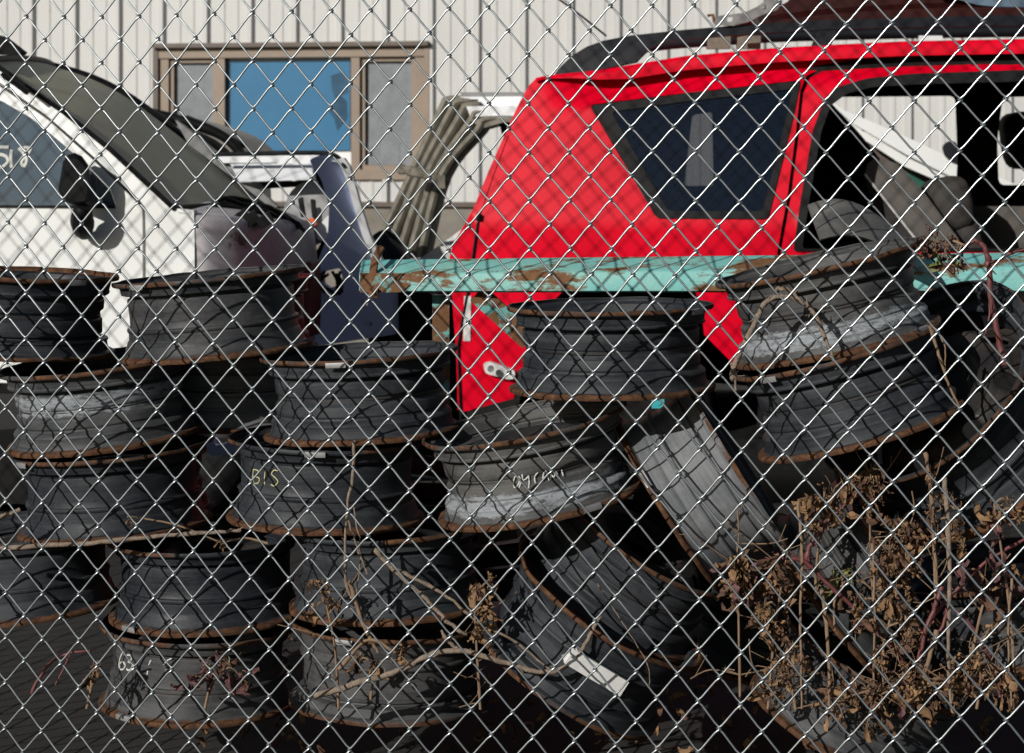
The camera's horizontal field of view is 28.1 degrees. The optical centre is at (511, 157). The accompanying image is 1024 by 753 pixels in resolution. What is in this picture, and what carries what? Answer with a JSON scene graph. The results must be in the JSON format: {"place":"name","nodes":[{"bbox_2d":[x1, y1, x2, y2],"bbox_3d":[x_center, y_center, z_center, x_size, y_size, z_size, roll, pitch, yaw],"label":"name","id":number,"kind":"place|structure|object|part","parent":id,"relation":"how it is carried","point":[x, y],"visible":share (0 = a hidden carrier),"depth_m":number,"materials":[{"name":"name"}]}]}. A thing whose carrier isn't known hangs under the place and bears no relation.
{"place":"outdoors","nodes":[
{"label":"outdoors","id":0,"kind":"place"},
{"bbox_2d":[212,151,398,345],"bbox_3d":[-0.754,0.312,7.237,0.621,0.672,0.430,0,0,11],"label":"salvaged door","id":1,"kind":"structure","parent":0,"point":[350,249],"depth_m":7.16,"materials":[{"name":"blue metal"}]},
{"bbox_2d":[417,116,511,258],"bbox_3d":[-0.137,0.118,8.087,0.476,0.563,0.237,0,0,0],"label":"door frame","id":2,"kind":"object","parent":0,"point":[471,141],"visible":0.77,"depth_m":8.00,"materials":[{"name":"grey metal"}]},
{"bbox_2d":[408,106,517,257],"bbox_3d":[-0.116,0.097,8.130,0.595,0.600,0.229,0,0,5],"label":"door frame","id":3,"kind":"object","parent":2,"relation":"on","point":[502,111],"visible":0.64,"depth_m":8.04,"materials":[{"name":"white metal"}]},
{"bbox_2d":[396,164,448,188],"bbox_3d":[-0.345,0.071,7.876,0.202,0.095,0.102,0,0,0],"label":"tie strap","id":4,"kind":"object","parent":3,"relation":"attached to","point":[441,181],"visible":0.86,"depth_m":7.84,"materials":[{"name":"beige fabric"}]},
{"bbox_2d":[400,102,478,249],"bbox_3d":[-0.285,0.084,8.153,0.362,0.611,0.130,0,0,0],"label":"door frame","id":5,"kind":"object","parent":3,"relation":"on","point":[456,125],"visible":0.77,"depth_m":8.09,"materials":[{"name":"grey metal"}]},
{"bbox_2d":[391,96,521,236],"bbox_3d":[-0.163,0.070,8.233,0.695,0.626,0.235,0,0,4],"label":"door frame","id":6,"kind":"object","parent":3,"relation":"on","point":[442,129],"visible":0.59,"depth_m":8.14,"materials":[{"name":"white metal"}]},
{"bbox_2d":[381,92,524,230],"bbox_3d":[-0.200,0.055,8.311,0.734,0.634,0.304,0,0,0],"label":"door frame","id":7,"kind":"object","parent":6,"relation":"on","point":[405,186],"visible":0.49,"depth_m":8.19,"materials":[{"name":"white metal"}]},
{"bbox_2d":[0,0,1023,344],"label":"metal building","id":8,"kind":"structure","parent":0,"point":[568,28],"depth_m":12.76,"materials":[{"name":"paint"}]},
{"bbox_2d":[151,41,428,179],"bbox_3d":[-1.388,-0.291,12.825,1.785,0.856,0.129,0,0,10],"label":"window","id":9,"kind":"structure","parent":8,"relation":"in","point":[390,56],"depth_m":12.83,"materials":[{"name":"blue glass"}]},
{"bbox_2d":[0,383,1023,752],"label":"ground","id":10,"kind":"structure","parent":0,"point":[698,725],"depth_m":4.37,"materials":[{"name":"soil"}]},
{"bbox_2d":[30,647,90,693],"bbox_3d":[-0.826,0.938,3.749,0.112,0.089,0.011,0,0,0],"label":"bramble cane","id":11,"kind":"object","parent":10,"relation":"on","point":[46,666],"visible":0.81,"depth_m":3.75,"materials":[{"name":"brown plant"}]},
{"bbox_2d":[81,660,101,708],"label":"dead weed","id":12,"kind":"object","parent":10,"relation":"on","point":[89,681],"visible":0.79,"depth_m":3.79,"materials":[{"name":"beige plant"}]},
{"bbox_2d":[0,35,320,514],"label":"white van","id":13,"kind":"object","parent":10,"relation":"on","point":[215,224],"visible":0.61,"depth_m":6.38,"materials":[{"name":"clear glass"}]},
{"bbox_3d":[-1.703,0.206,6.348,1.135,0.954,0.213,0,0,10],"label":"front door","id":14,"kind":"part","parent":13,"relation":"part of","materials":[{"name":"white paint"}]},
{"bbox_2d":[110,108,272,204],"bbox_3d":[-1.388,0.260,8.935,0.723,0.990,0.950,0,0,0],"label":"grey car","id":15,"kind":"object","parent":10,"relation":"on","point":[215,136],"visible":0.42,"depth_m":8.50,"materials":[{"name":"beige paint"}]},
{"bbox_2d":[98,614,294,728],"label":"steel rim","id":16,"kind":"object","parent":10,"relation":"on","point":[152,668],"visible":0.6,"depth_m":3.88,"materials":[{"name":"metal"}]},
{"bbox_2d":[0,511,119,627],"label":"steel rim","id":17,"kind":"object","parent":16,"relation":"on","point":[79,570],"visible":0.52,"depth_m":3.94,"materials":[{"name":"metal"}]},
{"bbox_2d":[10,433,212,543],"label":"steel rim","id":18,"kind":"object","parent":17,"relation":"on","point":[118,478],"visible":0.84,"depth_m":3.90,"materials":[{"name":"metal"}]},
{"bbox_2d":[0,347,201,458],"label":"steel rim","id":19,"kind":"object","parent":18,"relation":"on","point":[100,409],"visible":0.85,"depth_m":3.92,"materials":[{"name":"grey metal"}]},
{"bbox_2d":[0,266,118,362],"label":"steel rim","id":20,"kind":"object","parent":19,"relation":"on","point":[62,314],"visible":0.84,"depth_m":3.93,"materials":[{"name":"metal"}]},
{"bbox_2d":[111,264,312,365],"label":"steel rim","id":21,"kind":"object","parent":19,"relation":"on","point":[253,318],"visible":0.89,"depth_m":3.93,"materials":[{"name":"metal"}]},
{"bbox_2d":[181,344,318,433],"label":"steel rim","id":22,"kind":"object","parent":18,"relation":"on","point":[233,390],"visible":0.41,"depth_m":4.15,"materials":[{"name":"black metal"}]},
{"bbox_2d":[290,273,317,345],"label":"steel rim","id":23,"kind":"object","parent":22,"relation":"on","point":[302,277],"visible":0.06,"depth_m":4.37,"materials":[{"name":"black metal"}]},
{"bbox_2d":[196,434,215,510],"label":"steel rim","id":24,"kind":"object","parent":17,"relation":"on","point":[209,504],"visible":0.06,"depth_m":4.45,"materials":[{"name":"black metal"}]},
{"bbox_2d":[207,438,235,455],"bbox_3d":[-0.624,0.616,4.686,0.214,0.121,0.015,0,0,-36],"label":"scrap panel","id":25,"kind":"object","parent":24,"relation":"on","point":[214,448],"visible":0.17,"depth_m":4.65,"materials":[{"name":"blue metal"}]},
{"bbox_2d":[106,514,296,637],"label":"steel rim","id":26,"kind":"object","parent":16,"relation":"on","point":[173,596],"visible":0.77,"depth_m":3.88,"materials":[{"name":"metal"}]},
{"bbox_2d":[125,513,267,551],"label":"dry twig","id":27,"kind":"object","parent":26,"relation":"on","point":[222,546],"visible":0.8,"depth_m":3.81,"materials":[{"name":"beige plant"}]},
{"bbox_2d":[170,650,259,708],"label":"dead weed","id":28,"kind":"object","parent":10,"relation":"on","point":[231,681],"visible":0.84,"depth_m":3.72,"materials":[{"name":"beige plant"}]},
{"bbox_2d":[278,567,361,708],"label":"dead weed","id":29,"kind":"object","parent":10,"relation":"on","point":[311,614],"visible":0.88,"depth_m":3.67,"materials":[{"name":"beige plant"}]},
{"bbox_2d":[342,440,367,598],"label":"dry twig","id":30,"kind":"object","parent":29,"relation":"on","point":[348,521],"visible":0.91,"depth_m":3.66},
{"bbox_2d":[288,613,488,727],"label":"steel rim","id":31,"kind":"object","parent":10,"relation":"on","point":[430,682],"visible":0.67,"depth_m":3.79,"materials":[{"name":"metal"}]},
{"bbox_2d":[289,505,486,626],"bbox_3d":[-0.239,0.777,3.923,0.384,0.161,0.384,-2,0,15],"label":"steel rim","id":32,"kind":"object","parent":31,"relation":"on","point":[450,562],"visible":0.67,"depth_m":3.78,"materials":[{"name":"metal"}]},
{"bbox_2d":[226,425,425,535],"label":"steel rim","id":33,"kind":"object","parent":32,"relation":"on","point":[328,508],"visible":0.73,"depth_m":3.82,"materials":[{"name":"metal"}]},
{"bbox_2d":[0,508,243,550],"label":"dry twig","id":34,"kind":"object","parent":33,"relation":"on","point":[69,544],"visible":0.91,"depth_m":3.80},
{"bbox_2d":[259,341,460,446],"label":"steel rim","id":35,"kind":"object","parent":33,"relation":"on","point":[389,393],"visible":0.87,"depth_m":3.82,"materials":[{"name":"metal"}]},
{"bbox_2d":[368,292,466,455],"bbox_3d":[-0.358,0.798,7.750,0.387,0.803,0.387,0,0,0],"label":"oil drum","id":36,"kind":"object","parent":10,"relation":"on","point":[412,321],"visible":0.12,"depth_m":7.57,"materials":[{"name":"black metal"}]},
{"bbox_2d":[373,230,411,293],"bbox_3d":[-0.473,0.383,7.600,0.230,0.233,0.220,0,0,0],"label":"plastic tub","id":37,"kind":"object","parent":36,"relation":"on","point":[391,244],"visible":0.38,"depth_m":7.55,"materials":[{"name":"black plastic"}]},
{"bbox_2d":[420,229,461,258],"bbox_3d":[-0.261,0.347,7.770,0.201,0.171,0.050,0,0,10],"label":"body panel","id":38,"kind":"object","parent":36,"relation":"on","point":[439,251],"visible":0.35,"depth_m":7.75,"materials":[{"name":"white metal"}]},
{"bbox_2d":[472,542,520,659],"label":"steel rim","id":39,"kind":"object","parent":10,"relation":"on","point":[494,562],"visible":0.07,"depth_m":4.40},
{"bbox_2d":[411,454,495,555],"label":"steel rim","id":40,"kind":"object","parent":39,"relation":"on","point":[430,489],"visible":0.12,"depth_m":4.34,"materials":[{"name":"black metal"}]},
{"bbox_2d":[478,527,527,544],"bbox_3d":[-0.014,0.782,4.354,0.085,0.048,0.200,0,0,10],"label":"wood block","id":41,"kind":"object","parent":40,"relation":"on","point":[505,535],"depth_m":4.25,"materials":[{"name":"brown wood"}]},
{"bbox_2d":[0,0,1023,752],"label":"chain link fence","id":42,"kind":"object","parent":10,"relation":"on","point":[614,348],"visible":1,"depth_m":3.50,"materials":[{"name":"metal"}]},
{"bbox_2d":[477,535,702,740],"bbox_3d":[0.144,0.887,3.802,0.396,0.166,0.395,31,9,3],"label":"steel rim","id":43,"kind":"object","parent":10,"relation":"on","point":[554,642],"visible":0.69,"depth_m":3.66,"materials":[{"name":"metal"}]},
{"bbox_2d":[313,616,601,699],"bbox_3d":[-0.096,0.879,3.609,0.508,0.149,0.033,0,0,0],"label":"dry twig","id":44,"kind":"object","parent":43,"relation":"on","point":[454,649],"visible":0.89,"depth_m":3.60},
{"bbox_2d":[345,643,410,701],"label":"dead weed","id":45,"kind":"object","parent":44,"relation":"on","point":[380,669],"visible":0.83,"depth_m":3.62,"materials":[{"name":"beige plant"}]},
{"bbox_2d":[337,581,409,670],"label":"dry twig","id":46,"kind":"object","parent":45,"relation":"on","point":[368,634],"visible":0.88,"depth_m":3.65,"materials":[{"name":"brown wood"}]},
{"bbox_2d":[373,548,550,669],"bbox_3d":[-0.088,0.806,3.660,0.319,0.219,0.028,0,0,0],"label":"dry twig","id":47,"kind":"object","parent":43,"relation":"on","point":[377,552],"visible":0.8,"depth_m":3.66,"materials":[{"name":"brown plant"}]},
{"bbox_2d":[454,571,516,709],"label":"dead weed","id":48,"kind":"object","parent":43,"relation":"on","point":[476,595],"visible":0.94,"depth_m":3.63,"materials":[{"name":"beige plant"}]},
{"bbox_2d":[562,647,628,696],"bbox_3d":[0.147,0.907,3.610,0.120,0.090,0.020,0,0,-8],"label":"plastic strip","id":49,"kind":"object","parent":43,"relation":"in","point":[581,664],"visible":0.86,"depth_m":3.60,"materials":[{"name":"white plastic"}]},
{"bbox_2d":[597,583,649,684],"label":"dry twig","id":50,"kind":"object","parent":43,"relation":"on","point":[627,629],"visible":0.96,"depth_m":3.60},
{"bbox_2d":[519,482,729,663],"bbox_3d":[0.223,0.765,3.881,0.395,0.166,0.395,34,13,13],"label":"steel rim","id":51,"kind":"object","parent":43,"relation":"on","point":[657,574],"visible":0.66,"depth_m":3.75,"materials":[{"name":"grey metal"}]},
{"bbox_2d":[422,400,640,531],"bbox_3d":[0.039,0.565,3.810,0.389,0.162,0.390,-12,2,-14],"label":"steel rim","id":52,"kind":"object","parent":51,"relation":"on","point":[551,446],"visible":0.84,"depth_m":3.68,"materials":[{"name":"metal"}]},
{"bbox_2d":[616,395,791,592],"bbox_3d":[0.363,0.615,3.861,0.162,0.390,0.391,-33,10,4],"label":"steel rim","id":53,"kind":"object","parent":51,"relation":"on","point":[699,472],"visible":0.73,"depth_m":3.71,"materials":[{"name":"silver metal"}]},
{"bbox_2d":[507,297,715,400],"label":"steel rim","id":54,"kind":"object","parent":53,"relation":"on","point":[593,347],"visible":0.91,"depth_m":3.67,"materials":[{"name":"metal"}]},
{"bbox_2d":[195,637,1008,752],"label":"leaf litter","id":55,"kind":"object","parent":10,"relation":"on","point":[681,713],"visible":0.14,"depth_m":4.27,"materials":[{"name":"brown plant"}]},
{"bbox_2d":[359,245,1023,461],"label":"steel rack","id":56,"kind":"object","parent":10,"relation":"on","point":[655,274],"visible":0.59,"depth_m":4.50,"materials":[{"name":"teal metal"}]},
{"bbox_2d":[679,493,787,708],"bbox_3d":[0.389,0.779,3.596,0.165,0.382,0.123,0,0,-33],"label":"dead weed","id":57,"kind":"object","parent":10,"relation":"on","point":[741,582],"visible":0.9,"depth_m":3.58,"materials":[{"name":"beige plant"}]},
{"bbox_2d":[449,15,1023,481],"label":"off road car","id":58,"kind":"object","parent":10,"relation":"on","point":[805,151],"visible":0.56,"depth_m":6.65,"materials":[{"name":"red paint"}]},
{"bbox_2d":[559,0,606,36],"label":"whip aerial","id":59,"kind":"object","parent":58,"relation":"on","point":[589,22],"visible":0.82,"depth_m":7.20,"materials":[{"name":"grey metal"}]},
{"bbox_3d":[0.589,-0.025,6.597,0.673,0.440,0.108,0,0,8],"label":"quarter window","id":60,"kind":"part","parent":58,"relation":"part of","materials":[{"name":"black glass"}]},
{"bbox_2d":[733,0,1023,37],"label":"car bonnet","id":61,"kind":"object","parent":58,"relation":"on","point":[800,10],"visible":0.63,"depth_m":6.90,"materials":[{"name":"red paint"}]},
{"bbox_2d":[707,0,779,25],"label":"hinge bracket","id":62,"kind":"object","parent":61,"relation":"attached to","point":[752,14],"visible":0.92,"depth_m":6.77,"materials":[{"name":"grey metal"}]},
{"bbox_3d":[1.452,0.342,6.506,1.283,1.327,0.223,0,0,10],"label":"rear door","id":63,"kind":"part","parent":58,"relation":"part of","materials":[{"name":"red paint"}]},
{"bbox_2d":[864,157,959,247],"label":"seat","id":64,"kind":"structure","parent":58,"relation":"in","point":[892,202],"depth_m":6.81,"materials":[{"name":"fabric"}]},
{"bbox_2d":[697,575,812,685],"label":"steel rim","id":65,"kind":"object","parent":10,"relation":"on","point":[719,649],"visible":0.2,"depth_m":4.12,"materials":[{"name":"black metal"}]},
{"bbox_2d":[725,516,809,708],"bbox_3d":[0.459,0.794,3.585,0.111,0.342,0.169,0,0,38],"label":"dead weed","id":66,"kind":"object","parent":10,"relation":"on","point":[783,580],"visible":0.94,"depth_m":3.57,"materials":[{"name":"beige plant"}]},
{"bbox_2d":[750,602,975,752],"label":"steel rim","id":67,"kind":"object","parent":10,"relation":"on","point":[915,736],"visible":0.33,"depth_m":3.65,"materials":[{"name":"grey metal"}]},
{"bbox_2d":[745,622,844,709],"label":"dead weed","id":68,"kind":"object","parent":67,"relation":"on","point":[786,675],"visible":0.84,"depth_m":3.56,"materials":[{"name":"beige plant"}]},
{"bbox_2d":[797,501,803,708],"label":"dry stalk","id":69,"kind":"object","parent":68,"relation":"on","point":[802,566],"visible":0.84,"depth_m":3.54,"materials":[{"name":"brown plant"}]},
{"bbox_2d":[818,566,887,630],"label":"dried plant","id":70,"kind":"object","parent":67,"relation":"on","point":[837,585],"visible":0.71,"depth_m":3.62,"materials":[{"name":"beige plant"}]},
{"bbox_2d":[771,473,946,685],"bbox_3d":[0.666,0.784,3.847,0.161,0.387,0.384,-38,-1,10],"label":"steel rim","id":71,"kind":"object","parent":67,"relation":"on","point":[847,552],"visible":0.34,"depth_m":3.71,"materials":[{"name":"grey metal"}]},
{"bbox_2d":[791,464,877,598],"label":"dead weed","id":72,"kind":"object","parent":71,"relation":"on","point":[810,506],"visible":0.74,"depth_m":3.60,"materials":[{"name":"beige plant"}]},
{"bbox_2d":[804,484,869,565],"bbox_3d":[0.571,0.645,3.597,0.120,0.145,0.020,0,0,0],"label":"bramble cane","id":73,"kind":"object","parent":72,"relation":"on","point":[812,543],"visible":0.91,"depth_m":3.60,"materials":[{"name":"brown plant"}]},
{"bbox_2d":[823,280,1023,544],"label":"steel rim","id":74,"kind":"object","parent":71,"relation":"on","point":[1003,434],"visible":0.51,"depth_m":3.70,"materials":[{"name":"black metal"}]},
{"bbox_2d":[736,318,965,463],"bbox_3d":[0.608,0.418,3.693,0.384,0.161,0.384,-16,-1,7],"label":"steel rim","id":75,"kind":"object","parent":74,"relation":"on","point":[871,380],"visible":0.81,"depth_m":3.55,"materials":[{"name":"metal"}]},
{"bbox_2d":[729,286,836,390],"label":"dry twig","id":76,"kind":"object","parent":75,"relation":"on","point":[752,328],"visible":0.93,"depth_m":3.52,"materials":[{"name":"brown plant"}]},
{"bbox_2d":[715,237,941,369],"bbox_3d":[0.578,0.265,3.750,0.390,0.162,0.389,-13,0,0],"label":"steel rim","id":77,"kind":"object","parent":75,"relation":"on","point":[849,303],"visible":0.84,"depth_m":3.61,"materials":[{"name":"metal"}]},
{"bbox_2d":[913,224,969,274],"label":"dead weed","id":78,"kind":"object","parent":77,"relation":"on","point":[927,252],"visible":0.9,"depth_m":3.62,"materials":[{"name":"beige plant"}]},
{"bbox_2d":[927,324,959,405],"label":"dry twig","id":79,"kind":"object","parent":75,"relation":"on","point":[931,330],"visible":0.81,"depth_m":3.54,"materials":[{"name":"brown plant"}]},
{"bbox_2d":[807,199,917,270],"bbox_3d":[0.725,0.160,4.236,0.213,0.147,0.136,0,0,0],"label":"wheel arch liner","id":80,"kind":"object","parent":74,"relation":"on","point":[870,225],"visible":0.66,"depth_m":4.23,"materials":[{"name":"plastic"}]},
{"bbox_2d":[851,435,916,611],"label":"dead weed","id":81,"kind":"object","parent":74,"relation":"on","point":[873,478],"visible":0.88,"depth_m":3.61,"materials":[{"name":"beige plant"}]},
{"bbox_2d":[885,447,967,598],"bbox_3d":[0.736,0.635,3.559,0.148,0.269,0.091,0,0,-17],"label":"dead weed","id":82,"kind":"object","parent":74,"relation":"on","point":[960,543],"visible":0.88,"depth_m":3.56,"materials":[{"name":"beige plant"}]},
{"bbox_2d":[907,537,1023,679],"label":"steel rim","id":83,"kind":"object","parent":71,"relation":"on","point":[961,598],"visible":0.35,"depth_m":3.70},
{"bbox_2d":[811,631,970,742],"bbox_3d":[0.660,0.906,3.553,0.279,0.209,0.137,0,0,0],"label":"dead weed","id":84,"kind":"object","parent":67,"relation":"on","point":[910,694],"visible":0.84,"depth_m":3.54,"materials":[{"name":"beige plant"}]},
{"bbox_2d":[752,550,915,686],"bbox_3d":[0.565,0.812,3.581,0.292,0.250,0.014,0,0,0],"label":"bramble cane","id":85,"kind":"object","parent":84,"relation":"on","point":[808,565],"visible":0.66,"depth_m":3.58,"materials":[{"name":"brown plant"}]},
{"bbox_2d":[820,543,875,706],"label":"dry stalk","id":86,"kind":"object","parent":84,"relation":"on","point":[826,621],"visible":0.76,"depth_m":3.54,"materials":[{"name":"brown plant"}]},
{"bbox_2d":[846,565,952,713],"bbox_3d":[0.672,0.840,3.573,0.186,0.262,0.133,0,0,0],"label":"dead weed","id":87,"kind":"object","parent":84,"relation":"on","point":[907,628],"visible":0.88,"depth_m":3.56,"materials":[{"name":"beige plant"}]},
{"bbox_2d":[923,452,937,584],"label":"dry stalk","id":88,"kind":"object","parent":87,"relation":"on","point":[926,457],"visible":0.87,"depth_m":3.56,"materials":[{"name":"brown plant"}]},
{"bbox_2d":[916,539,1023,662],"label":"bramble cane","id":89,"kind":"object","parent":87,"relation":"on","point":[957,588],"visible":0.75,"depth_m":3.56,"materials":[{"name":"brown plant"}]},
{"bbox_2d":[919,586,943,661],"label":"dry stalk","id":90,"kind":"object","parent":84,"relation":"on","point":[938,597],"visible":0.92,"depth_m":3.54,"materials":[{"name":"plant"}]},
{"bbox_2d":[942,477,951,708],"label":"dry stalk","id":91,"kind":"object","parent":84,"relation":"on","point":[948,536],"visible":0.89,"depth_m":3.50,"materials":[{"name":"brown plant"}]},
{"bbox_2d":[917,578,1012,708],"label":"dry stalk","id":92,"kind":"object","parent":84,"relation":"on","point":[930,653],"visible":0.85,"depth_m":3.52,"materials":[{"name":"brown plant"}]},
{"bbox_2d":[917,620,1023,712],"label":"dead weed","id":93,"kind":"object","parent":84,"relation":"on","point":[979,677],"visible":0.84,"depth_m":3.53,"materials":[{"name":"beige plant"}]},
{"bbox_2d":[957,610,1001,697],"bbox_3d":[0.809,0.860,3.550,0.079,0.153,0.012,0,0,0],"label":"bramble cane","id":94,"kind":"object","parent":93,"relation":"on","point":[986,652],"visible":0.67,"depth_m":3.55,"materials":[{"name":"brown plant"}]},
{"bbox_2d":[918,540,1023,692],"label":"dead weed","id":95,"kind":"object","parent":84,"relation":"on","point":[959,572],"visible":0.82,"depth_m":3.54,"materials":[{"name":"beige plant"}]},
{"bbox_2d":[862,491,942,692],"bbox_3d":[0.685,0.769,3.595,0.170,0.372,0.113,0,0,-44],"label":"dead weed","id":96,"kind":"object","parent":67,"relation":"on","point":[911,538],"visible":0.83,"depth_m":3.59,"materials":[{"name":"beige plant"}]},
{"bbox_2d":[833,104,1015,187],"bbox_3d":[2.185,0.377,10.109,1.374,1.407,1.244,0,0,10],"label":"white car","id":97,"kind":"object","parent":10,"relation":"on","point":[916,170],"visible":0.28,"depth_m":9.61,"materials":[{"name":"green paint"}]},
{"bbox_3d":[1.886,0.104,9.714,0.227,0.179,0.030,0,0,10],"label":"window pane","id":98,"kind":"part","parent":97,"relation":"part of","materials":[{"name":"green glass"}]},
{"bbox_2d":[964,238,1023,366],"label":"bramble cane","id":99,"kind":"object","parent":10,"relation":"on","point":[988,262],"visible":0.84,"depth_m":3.48,"materials":[{"name":"brown plant"}]},
{"bbox_2d":[974,494,1023,692],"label":"dead weed","id":100,"kind":"object","parent":10,"relation":"on","point":[993,517],"visible":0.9,"depth_m":3.55,"materials":[{"name":"beige plant"}]}
]}

